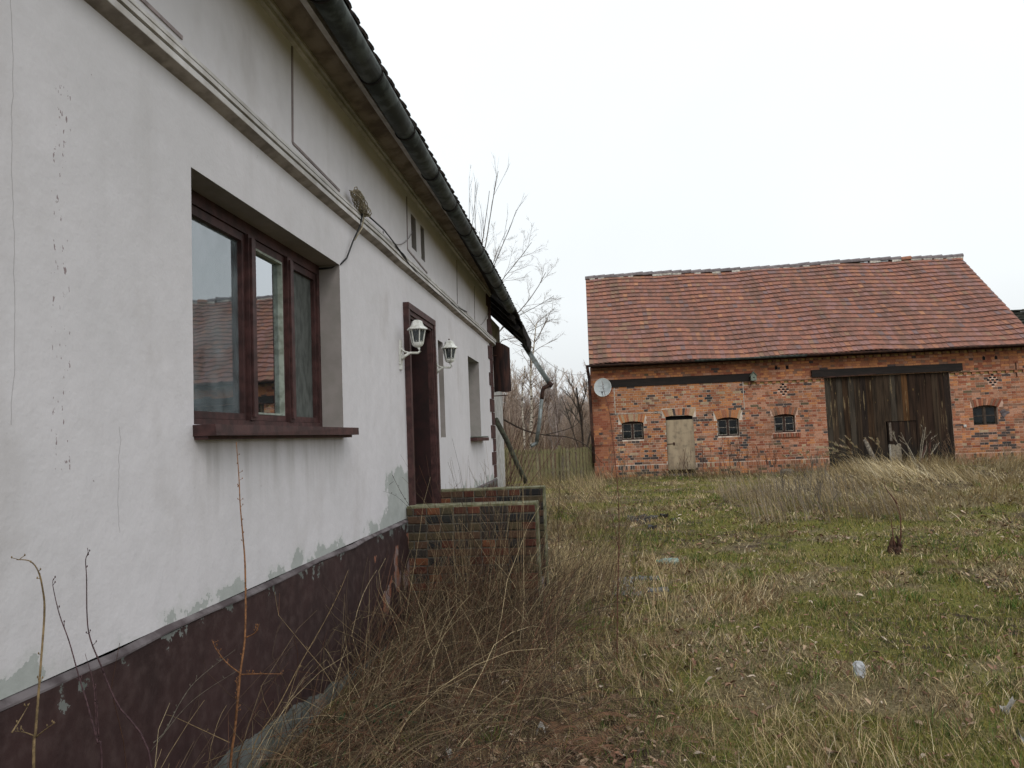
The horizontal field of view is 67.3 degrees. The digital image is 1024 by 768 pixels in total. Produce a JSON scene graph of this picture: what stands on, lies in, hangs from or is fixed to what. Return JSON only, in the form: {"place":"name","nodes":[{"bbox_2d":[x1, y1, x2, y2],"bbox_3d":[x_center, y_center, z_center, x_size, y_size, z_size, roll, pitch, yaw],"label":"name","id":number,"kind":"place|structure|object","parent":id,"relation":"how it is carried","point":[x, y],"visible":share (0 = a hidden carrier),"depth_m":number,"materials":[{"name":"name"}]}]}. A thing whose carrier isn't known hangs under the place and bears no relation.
{"place":"outdoors","nodes":[
{"label":"outdoors","id":0,"kind":"place"},
{"bbox_2d":[28,459,1023,767],"bbox_3d":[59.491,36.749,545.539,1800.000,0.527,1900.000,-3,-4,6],"label":"ground","id":1,"kind":"structure","parent":0,"point":[806,543],"depth_m":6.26,"materials":[{"name":"green plant"}]},
{"bbox_2d":[11,554,54,767],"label":"dead stalk","id":2,"kind":"object","parent":1,"relation":"on","point":[35,735],"visible":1,"depth_m":2.13,"materials":[{"name":"brown plant"}]},
{"bbox_2d":[52,576,102,767],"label":"dead stalk","id":3,"kind":"object","parent":1,"relation":"on","point":[97,741],"visible":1,"depth_m":2.31,"materials":[{"name":"brown plant"}]},
{"bbox_2d":[85,548,151,767],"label":"dead stalk","id":4,"kind":"object","parent":1,"relation":"on","point":[129,719],"visible":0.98,"depth_m":2.55,"materials":[{"name":"brown plant"}]},
{"bbox_2d":[150,651,237,752],"bbox_3d":[-1.276,1.501,3.064,0.390,0.810,0.126,-2,-4,-10],"label":"bramble cane","id":5,"kind":"object","parent":1,"relation":"on","point":[166,729],"visible":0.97,"depth_m":3.05,"materials":[{"name":"brown plant"}]},
{"bbox_2d":[169,715,302,767],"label":"bramble cane","id":6,"kind":"object","parent":1,"relation":"on","point":[235,751],"visible":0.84,"depth_m":3.40,"materials":[{"name":"brown plant"}]},
{"bbox_2d":[212,442,283,767],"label":"dead stalk","id":7,"kind":"object","parent":1,"relation":"on","point":[237,704],"visible":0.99,"depth_m":3.30,"materials":[{"name":"brown plant"}]},
{"bbox_2d":[0,0,531,767],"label":"white house","id":8,"kind":"structure","parent":1,"relation":"on","point":[180,310],"depth_m":3.69,"materials":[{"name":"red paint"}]},
{"bbox_2d":[191,189,322,426],"bbox_3d":[-1.524,-0.335,4.560,0.095,1.187,2.073,-3,-4,6],"label":"window","id":9,"kind":"structure","parent":8,"relation":"in","point":[256,300],"depth_m":4.43,"materials":[{"name":"red paint"}]},
{"bbox_2d":[349,186,371,216],"bbox_3d":[-1.175,-1.418,5.952,0.096,0.187,0.314,-3,-4,6],"label":"cable coil","id":10,"kind":"object","parent":8,"relation":"hanging from","point":[357,197],"visible":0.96,"depth_m":5.91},
{"bbox_2d":[319,213,363,269],"bbox_3d":[-1.239,-1.108,5.788,0.129,0.556,0.475,-5,-5,34],"label":"cable","id":11,"kind":"object","parent":10,"relation":"hanging from","point":[353,240],"visible":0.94,"depth_m":5.88,"materials":[{"name":"black plastic"}]},
{"bbox_2d":[399,320,426,369],"bbox_3d":[-0.924,-0.372,7.241,0.274,0.464,0.173,-3,-4,6],"label":"wall lantern","id":12,"kind":"object","parent":8,"relation":"attached to","point":[416,329],"depth_m":7.21,"materials":[{"name":"white paint"}]},
{"bbox_2d":[369,217,466,312],"bbox_3d":[-0.902,-1.137,8.564,0.038,0.153,4.951,-3,-4,6],"label":"cable","id":13,"kind":"object","parent":8,"relation":"attached to","point":[404,256],"visible":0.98,"depth_m":7.23,"materials":[{"name":"black plastic"}]},
{"bbox_2d":[437,339,457,376],"bbox_3d":[-0.752,-0.280,8.829,0.274,0.484,0.173,-3,-4,6],"label":"wall lantern","id":14,"kind":"object","parent":8,"relation":"attached to","point":[449,348],"depth_m":8.79,"materials":[{"name":"white paint"}]},
{"bbox_2d":[493,342,510,396],"bbox_3d":[-0.200,-0.281,14.044,0.337,1.009,0.074,-3,-4,15],"label":"rusty sheet","id":15,"kind":"object","parent":8,"relation":"attached to","point":[501,367],"visible":0.89,"depth_m":14.02,"materials":[{"name":"brown metal"}]},
{"bbox_2d":[495,417,527,483],"bbox_3d":[-0.020,1.302,14.932,0.855,1.315,0.106,2,-6,-45],"label":"leaning pole","id":16,"kind":"object","parent":8,"relation":"attached to","point":[505,438],"visible":0.9,"depth_m":14.87,"materials":[{"name":"grey wood"}]},
{"bbox_2d":[520,343,553,447],"bbox_3d":[0.577,0.220,17.095,0.726,2.375,0.127,-2,-4,3],"label":"broken downpipe","id":17,"kind":"object","parent":8,"relation":"attached to","point":[539,369],"visible":0.95,"depth_m":17.07,"materials":[{"name":"metal"}]},
{"bbox_2d":[251,571,347,767],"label":"bramble cane","id":18,"kind":"object","parent":1,"relation":"on","point":[293,682],"visible":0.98,"depth_m":3.82,"materials":[{"name":"brown plant"}]},
{"bbox_2d":[260,698,430,767],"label":"dry grass","id":19,"kind":"structure","parent":1,"relation":"on","point":[341,716],"depth_m":4.34,"materials":[{"name":"brown plant"}]},
{"bbox_2d":[389,475,469,613],"bbox_3d":[-0.836,1.277,6.588,0.849,1.750,0.455,-3,-4,6],"label":"bramble cane","id":20,"kind":"object","parent":1,"relation":"on","point":[422,523],"visible":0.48,"depth_m":6.61,"materials":[{"name":"brown plant"}]},
{"bbox_2d":[111,442,775,767],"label":"dead brambles","id":21,"kind":"object","parent":1,"relation":"on","point":[488,617],"visible":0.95,"depth_m":4.87,"materials":[{"name":"brown plant"}]},
{"bbox_2d":[406,500,542,618],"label":"stair side wall","id":22,"kind":"structure","parent":1,"relation":"on","point":[414,522],"depth_m":7.12,"materials":[{"name":"brick"}]},
{"bbox_2d":[441,485,548,584],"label":"stair side wall","id":23,"kind":"structure","parent":1,"relation":"on","point":[449,496],"depth_m":8.51,"materials":[{"name":"brick"}]},
{"bbox_2d":[469,155,525,264],"bbox_3d":[-0.288,-2.240,24.475,1.814,10.868,0.891,-4,-4,21],"label":"bare tree","id":24,"kind":"object","parent":1,"relation":"on","point":[483,225],"visible":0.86,"depth_m":24.73,"materials":[{"name":"brown plant"}]},
{"bbox_2d":[250,658,761,767],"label":"dry grass","id":25,"kind":"structure","parent":1,"relation":"on","point":[599,737],"depth_m":4.06,"materials":[{"name":"brown plant"}]},
{"bbox_2d":[472,218,566,342],"bbox_3d":[-0.058,-1.851,34.236,5.185,11.441,2.836,-3,-4,6],"label":"bare tree","id":26,"kind":"object","parent":1,"relation":"on","point":[538,262],"visible":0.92,"depth_m":34.41,"materials":[{"name":"brown plant"}]},
{"bbox_2d":[500,301,564,472],"bbox_3d":[0.823,0.043,31.199,2.856,7.152,2.986,-1,-4,-18],"label":"birch tree","id":27,"kind":"object","parent":1,"relation":"on","point":[531,395],"visible":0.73,"depth_m":31.12,"materials":[{"name":"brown plant"}]},
{"bbox_2d":[503,373,562,486],"bbox_3d":[-0.348,1.132,17.693,3.169,3.322,2.349,-2,-4,-9],"label":"shrub","id":28,"kind":"object","parent":1,"relation":"on","point":[531,434],"visible":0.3,"depth_m":17.73,"materials":[{"name":"brown plant"}]},
{"bbox_2d":[503,416,601,462],"bbox_3d":[1.013,1.334,18.149,2.436,1.182,0.444,-1,-4,-13],"label":"bare branch","id":29,"kind":"object","parent":28,"relation":"attached to","point":[550,433],"visible":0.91,"depth_m":18.14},
{"bbox_2d":[536,721,545,734],"bbox_3d":[0.158,1.896,4.230,0.050,0.089,0.040,-3,-4,6],"label":"plastic scrap","id":30,"kind":"object","parent":1,"relation":"on","point":[539,725],"visible":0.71,"depth_m":4.22,"materials":[{"name":"white plastic"}]},
{"bbox_2d":[502,358,590,477],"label":"winter wood","id":31,"kind":"object","parent":1,"relation":"on","point":[561,421],"visible":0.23,"depth_m":40.78,"materials":[{"name":"brown plant"}]},
{"bbox_2d":[504,444,594,481],"bbox_3d":[0.982,2.755,25.632,3.507,1.368,0.184,-3,-4,6],"label":"picket fence","id":32,"kind":"object","parent":1,"relation":"on","point":[584,462],"visible":0.48,"depth_m":25.50,"materials":[{"name":"brown wood"}]},
{"bbox_2d":[554,393,560,558],"bbox_3d":[0.576,1.196,9.440,0.084,2.165,0.024,-3,-4,6],"label":"sapling","id":33,"kind":"object","parent":1,"relation":"on","point":[560,478],"visible":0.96,"depth_m":9.44,"materials":[{"name":"brown plant"}]},
{"bbox_2d":[552,454,583,488],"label":"dead weed","id":34,"kind":"object","parent":1,"relation":"on","point":[563,457],"visible":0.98,"depth_m":21.86,"materials":[{"name":"brown plant"}]},
{"bbox_2d":[551,372,590,456],"bbox_3d":[3.204,1.302,33.670,2.821,4.790,1.573,-2,-4,-5],"label":"bare tree","id":35,"kind":"object","parent":1,"relation":"on","point":[579,408],"visible":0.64,"depth_m":33.71,"materials":[{"name":"brown plant"}]},
{"bbox_2d":[600,383,619,669],"bbox_3d":[0.678,1.000,5.479,0.183,2.060,0.060,-3,-4,6],"label":"sapling","id":36,"kind":"object","parent":1,"relation":"on","point":[615,532],"visible":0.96,"depth_m":5.45,"materials":[{"name":"brown plant"}]},
{"bbox_2d":[595,449,628,481],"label":"dead weed","id":37,"kind":"object","parent":1,"relation":"on","point":[598,463],"visible":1,"depth_m":23.08,"materials":[{"name":"brown plant"}]},
{"bbox_2d":[612,575,668,595],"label":"paving","id":38,"kind":"structure","parent":1,"relation":"on","point":[642,578],"depth_m":8.17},
{"bbox_2d":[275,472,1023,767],"bbox_3d":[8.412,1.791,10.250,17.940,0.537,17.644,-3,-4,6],"label":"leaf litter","id":39,"kind":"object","parent":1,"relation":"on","point":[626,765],"visible":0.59,"depth_m":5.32,"materials":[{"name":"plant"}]},
{"bbox_2d":[627,513,676,528],"bbox_3d":[2.503,2.440,13.673,0.907,0.165,1.491,-3,-4,6],"label":"rubble heap","id":40,"kind":"object","parent":1,"relation":"on","point":[649,519],"visible":0.71,"depth_m":13.89,"materials":[{"name":"grey stone"}]},
{"bbox_2d":[656,558,678,564],"bbox_3d":[1.918,2.192,9.501,0.284,0.088,0.115,-2,-4,0],"label":"plastic bottle","id":41,"kind":"object","parent":1,"relation":"on","point":[676,561],"visible":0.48,"depth_m":9.46,"materials":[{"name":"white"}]},
{"bbox_2d":[677,443,711,476],"bbox_3d":[5.634,2.349,23.914,1.030,1.179,0.848,-3,-4,6],"label":"dead weed","id":42,"kind":"object","parent":1,"relation":"on","point":[697,462],"visible":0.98,"depth_m":23.88,"materials":[{"name":"brown plant"}]},
{"bbox_2d":[718,434,748,476],"bbox_3d":[6.814,2.189,23.619,0.897,1.362,0.816,-3,-4,6],"label":"dead weed","id":43,"kind":"object","parent":1,"relation":"on","point":[739,460],"visible":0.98,"depth_m":23.48,"materials":[{"name":"brown plant"}]},
{"bbox_2d":[753,443,777,475],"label":"dead weed","id":44,"kind":"object","parent":1,"relation":"on","point":[774,455],"visible":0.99,"depth_m":23.14,"materials":[{"name":"brown plant"}]},
{"bbox_2d":[756,463,807,505],"bbox_3d":[5.288,1.955,14.900,0.941,0.934,0.723,-3,-4,6],"label":"dead weed","id":45,"kind":"object","parent":1,"relation":"on","point":[788,485],"visible":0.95,"depth_m":14.90,"materials":[{"name":"brown plant"}]},
{"bbox_2d":[782,447,809,476],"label":"plumed grass","id":46,"kind":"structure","parent":1,"relation":"on","point":[807,452],"depth_m":20.04,"materials":[{"name":"beige plant"}]},
{"bbox_2d":[585,253,1023,478],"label":"brick barn","id":47,"kind":"structure","parent":1,"relation":"on","point":[677,358],"depth_m":25.11,"materials":[{"name":"red brick"}]},
{"bbox_2d":[594,378,610,396],"bbox_3d":[2.943,0.115,25.003,0.516,0.618,0.687,0,-4,-25],"label":"satellite dish","id":48,"kind":"object","parent":47,"relation":"attached to","point":[599,387],"visible":0.93,"depth_m":24.97,"materials":[{"name":"white paint"}]},
{"bbox_2d":[622,421,643,439],"bbox_3d":[3.965,1.533,25.281,0.707,0.600,0.065,-3,-4,6],"label":"window","id":49,"kind":"structure","parent":47,"relation":"in","point":[634,429],"depth_m":25.27,"materials":[{"name":"black glass"}]},
{"bbox_2d":[666,419,695,469],"bbox_3d":[5.486,1.966,24.963,0.883,1.618,0.059,-3,-4,6],"label":"door","id":50,"kind":"structure","parent":47,"relation":"in","point":[680,433],"depth_m":24.96,"materials":[{"name":"brown wood"}]},
{"bbox_2d":[717,417,738,435],"bbox_3d":[7.002,1.388,24.960,0.680,0.600,0.065,-3,-4,6],"label":"window","id":51,"kind":"structure","parent":47,"relation":"in","point":[728,426],"depth_m":24.95,"materials":[{"name":"black glass"}]},
{"bbox_2d":[750,371,756,380],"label":"bird house","id":52,"kind":"structure","parent":47,"relation":"attached to","point":[753,375],"depth_m":24.64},
{"bbox_2d":[774,414,794,432],"bbox_3d":[8.763,1.267,24.776,0.660,0.585,0.065,-3,-4,6],"label":"window","id":53,"kind":"structure","parent":47,"relation":"in","point":[782,422],"depth_m":24.77,"materials":[{"name":"black glass"}]},
{"bbox_2d":[824,372,954,470],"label":"barn gate","id":54,"kind":"structure","parent":47,"relation":"attached to","point":[860,408],"depth_m":24.37,"materials":[{"name":"brown wood"}]},
{"bbox_2d":[887,420,918,464],"bbox_3d":[12.364,1.969,24.287,0.890,1.630,0.027,-3,-4,6],"label":"wicket door","id":55,"kind":"structure","parent":54,"relation":"in","point":[907,428],"depth_m":24.29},
{"bbox_2d":[973,405,996,424],"bbox_3d":[14.813,0.980,24.135,0.740,0.665,0.065,-3,-4,6],"label":"window","id":56,"kind":"structure","parent":47,"relation":"in","point":[984,414],"depth_m":24.12,"materials":[{"name":"black glass"}]},
{"bbox_2d":[793,450,827,486],"bbox_3d":[6.927,1.938,17.321,0.912,0.921,0.710,-1,-4,-13],"label":"dead weed","id":57,"kind":"object","parent":1,"relation":"on","point":[818,471],"visible":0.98,"depth_m":17.37,"materials":[{"name":"brown plant"}]},
{"bbox_2d":[799,465,851,513],"bbox_3d":[5.644,1.898,13.965,0.626,0.889,0.821,-2,-4,-5],"label":"dead weed","id":58,"kind":"object","parent":1,"relation":"on","point":[815,495],"visible":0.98,"depth_m":13.91,"materials":[{"name":"brown plant"}]},
{"bbox_2d":[818,435,863,469],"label":"plumed grass","id":59,"kind":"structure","parent":1,"relation":"on","point":[834,450],"depth_m":20.13,"materials":[{"name":"beige plant"}]},
{"bbox_2d":[852,661,865,677],"bbox_3d":[2.235,1.868,4.946,0.087,0.166,0.103,-3,-4,6],"label":"crushed bottle","id":60,"kind":"object","parent":1,"relation":"on","point":[860,666],"visible":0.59,"depth_m":4.93,"materials":[{"name":"grey plastic"}]},
{"bbox_2d":[863,439,878,466],"bbox_3d":[10.255,1.989,21.930,0.143,0.845,0.539,-1,-4,-16],"label":"wooden post","id":61,"kind":"object","parent":1,"relation":"on","point":[868,447],"visible":0.62,"depth_m":21.95,"materials":[{"name":"grey wood"}]},
{"bbox_2d":[884,481,902,554],"bbox_3d":[4.825,1.705,9.752,0.192,0.939,0.188,1,-5,-40],"label":"tree stump","id":62,"kind":"object","parent":1,"relation":"on","point":[894,546],"visible":0.86,"depth_m":9.71,"materials":[{"name":"brown wood"}]},
{"bbox_2d":[889,443,902,465],"bbox_3d":[11.224,2.185,22.485,0.302,0.887,0.120,-3,-4,6],"label":"concrete post","id":63,"kind":"object","parent":1,"relation":"on","point":[893,448],"visible":0.62,"depth_m":22.44,"materials":[{"name":"grey concrete"}]},
{"bbox_2d":[890,425,939,465],"bbox_3d":[10.616,1.649,20.163,1.289,1.178,0.463,-3,-4,6],"label":"dead bush","id":64,"kind":"object","parent":1,"relation":"on","point":[924,438],"visible":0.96,"depth_m":20.22,"materials":[{"name":"beige plant"}]},
{"bbox_2d":[918,445,925,468],"bbox_3d":[10.706,2.093,20.169,0.907,0.975,0.060,1,-5,-38],"label":"iron pole","id":65,"kind":"object","parent":1,"relation":"on","point":[924,450],"visible":0.48,"depth_m":20.30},
{"bbox_2d":[928,439,930,461],"bbox_3d":[10.886,1.949,20.058,0.166,1.037,0.056,-3,-4,6],"label":"iron pole","id":66,"kind":"object","parent":1,"relation":"on","point":[929,451],"visible":0.46,"depth_m":20.05,"materials":[{"name":"metal"}]},
{"bbox_2d":[934,427,957,465],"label":"dead weed","id":67,"kind":"object","parent":1,"relation":"on","point":[952,449],"visible":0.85,"depth_m":21.71,"materials":[{"name":"brown plant"}]},
{"bbox_2d":[920,309,1023,351],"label":"outbuilding","id":68,"kind":"structure","parent":1,"relation":"on","point":[1019,314],"depth_m":30.01,"materials":[{"name":"brown brick"}]},
{"bbox_2d":[1000,696,1015,713],"bbox_3d":[2.731,1.773,4.235,0.070,0.097,0.056,-3,-4,6],"label":"plastic scrap","id":69,"kind":"object","parent":1,"relation":"on","point":[1011,701],"visible":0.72,"depth_m":4.24,"materials":[{"name":"white plastic"}]},
{"bbox_2d":[1016,727,1023,742],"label":"plastic scrap","id":70,"kind":"object","parent":1,"relation":"on","point":[1020,736],"visible":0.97,"depth_m":3.87,"materials":[{"name":"white plastic"}]},
{"bbox_2d":[349,0,1023,408],"label":"sky","id":71,"kind":"structure","parent":0,"point":[635,135],"materials":[{"name":"white"}]},
{"bbox_2d":[498,444,1023,703],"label":"tall dry grass","id":72,"kind":"structure","parent":0,"point":[889,468],"depth_m":15.15,"materials":[{"name":"beige plant"}]},
{"bbox_2d":[781,469,793,476],"bbox_3d":[7.762,2.522,21.671,0.400,0.265,0.400,-3,-4,6],"label":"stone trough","id":73,"kind":"object","parent":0,"point":[788,472],"visible":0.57,"depth_m":21.53,"materials":[{"name":"grey stone"}]},
{"bbox_2d":[864,437,882,464],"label":"plumed grass","id":74,"kind":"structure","parent":0,"point":[878,441],"depth_m":20.46,"materials":[{"name":"beige plant"}]}
]}

